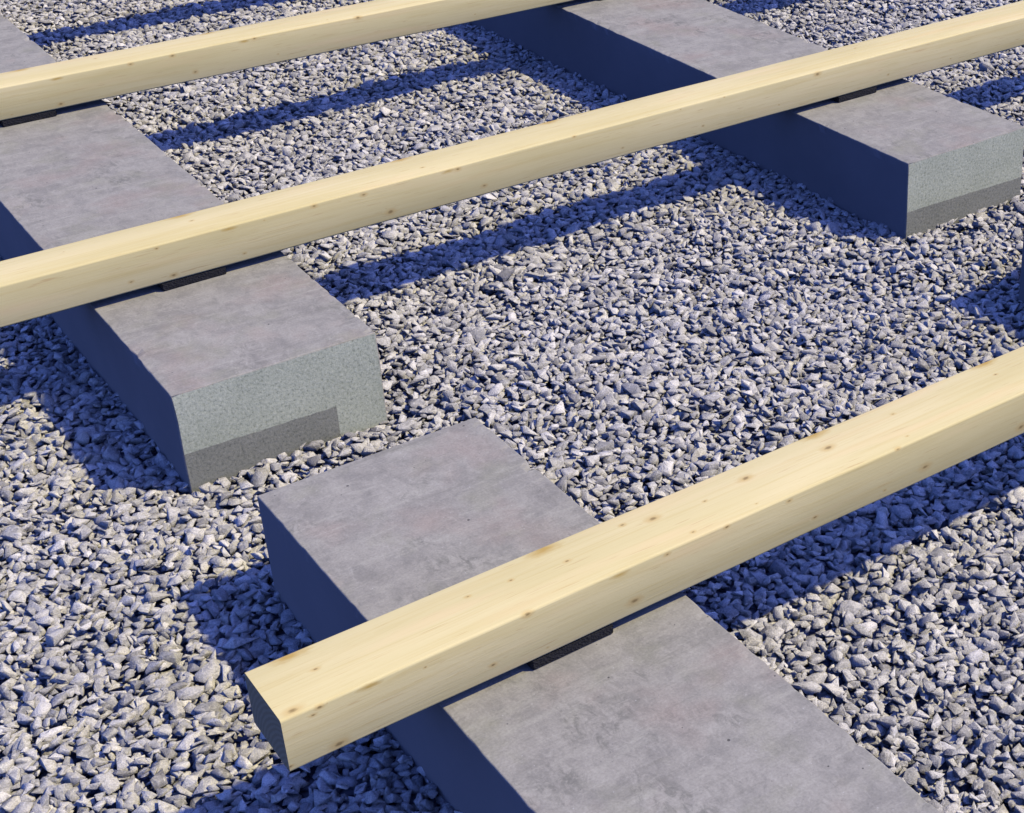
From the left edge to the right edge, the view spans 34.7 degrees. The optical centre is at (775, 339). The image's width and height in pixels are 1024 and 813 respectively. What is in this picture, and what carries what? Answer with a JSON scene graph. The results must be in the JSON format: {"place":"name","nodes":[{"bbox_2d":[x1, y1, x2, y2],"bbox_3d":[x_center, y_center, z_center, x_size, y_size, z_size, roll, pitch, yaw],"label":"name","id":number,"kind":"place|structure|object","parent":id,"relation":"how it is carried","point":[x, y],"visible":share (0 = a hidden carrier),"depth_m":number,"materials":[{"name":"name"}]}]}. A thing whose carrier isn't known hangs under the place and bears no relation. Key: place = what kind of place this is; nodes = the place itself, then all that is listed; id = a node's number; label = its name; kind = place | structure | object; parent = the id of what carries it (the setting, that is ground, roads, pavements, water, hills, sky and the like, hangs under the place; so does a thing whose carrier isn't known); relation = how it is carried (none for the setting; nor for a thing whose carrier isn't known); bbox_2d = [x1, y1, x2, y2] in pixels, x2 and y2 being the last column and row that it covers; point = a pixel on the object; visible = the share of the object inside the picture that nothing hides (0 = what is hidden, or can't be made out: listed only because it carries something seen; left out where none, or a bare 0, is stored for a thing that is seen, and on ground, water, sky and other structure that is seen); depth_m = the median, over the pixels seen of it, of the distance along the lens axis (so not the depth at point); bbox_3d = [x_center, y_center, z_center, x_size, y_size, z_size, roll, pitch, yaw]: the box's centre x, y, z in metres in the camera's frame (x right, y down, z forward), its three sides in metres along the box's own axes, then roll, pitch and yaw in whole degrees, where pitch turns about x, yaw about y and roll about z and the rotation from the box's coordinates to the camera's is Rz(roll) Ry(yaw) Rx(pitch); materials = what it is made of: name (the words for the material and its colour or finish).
{"place":"outdoors","nodes":[
{"label":"outdoors","id":0,"kind":"place"},
{"bbox_2d":[0,0,1023,812],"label":"ground","id":1,"kind":"structure","parent":0,"point":[920,702],"depth_m":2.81,"materials":[{"name":"grey gravel"}]},
{"bbox_2d":[0,14,387,494],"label":"concrete block","id":2,"kind":"structure","parent":1,"relation":"on","point":[236,368],"depth_m":3.16,"materials":[{"name":"grey concrete"}]},
{"bbox_2d":[0,109,56,126],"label":"rubber pad","id":3,"kind":"object","parent":2,"relation":"on","point":[27,118],"visible":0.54,"depth_m":4.08,"materials":[{"name":"black rubber"}]},
{"bbox_2d":[0,0,573,120],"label":"timber beam","id":4,"kind":"structure","parent":3,"relation":"on","point":[49,87],"depth_m":4.36,"materials":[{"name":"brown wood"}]},
{"bbox_2d":[157,266,226,290],"bbox_3d":[-1.226,-0.147,3.314,0.134,0.018,0.116,-21,35,-33],"label":"rubber pad","id":5,"kind":"object","parent":2,"relation":"on","point":[187,280],"visible":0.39,"depth_m":3.27,"materials":[{"name":"black rubber"}]},
{"bbox_2d":[0,0,1023,327],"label":"timber beam","id":6,"kind":"structure","parent":2,"relation":"on","point":[62,278],"depth_m":3.60,"materials":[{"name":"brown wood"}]},
{"bbox_2d":[257,417,939,812],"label":"concrete block","id":7,"kind":"structure","parent":1,"relation":"on","point":[679,703],"depth_m":2.21,"materials":[{"name":"grey concrete"}]},
{"bbox_2d":[526,623,612,669],"bbox_3d":[-0.319,0.411,2.289,0.134,0.018,0.116,-20,35,-33],"label":"rubber pad","id":8,"kind":"object","parent":7,"relation":"on","point":[566,649],"visible":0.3,"depth_m":2.25,"materials":[{"name":"black rubber"}]},
{"bbox_2d":[244,346,1023,771],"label":"timber beam","id":9,"kind":"structure","parent":8,"relation":"on","point":[326,696],"depth_m":2.28,"materials":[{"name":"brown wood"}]},
{"bbox_2d":[469,0,1023,245],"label":"concrete block","id":10,"kind":"structure","parent":1,"relation":"on","point":[903,158],"depth_m":4.21,"materials":[{"name":"grey concrete"}]},
{"bbox_2d":[831,86,876,102],"bbox_3d":[0.183,-0.672,4.273,0.134,0.018,0.116,-20,35,-32],"label":"rubber pad","id":11,"kind":"object","parent":10,"relation":"on","point":[856,94],"visible":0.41,"depth_m":4.23,"materials":[{"name":"black rubber"}]},
{"bbox_2d":[1018,238,1023,302],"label":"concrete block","id":12,"kind":"structure","parent":1,"relation":"on","point":[1021,293],"depth_m":3.62,"materials":[{"name":"grey concrete"}]}
]}

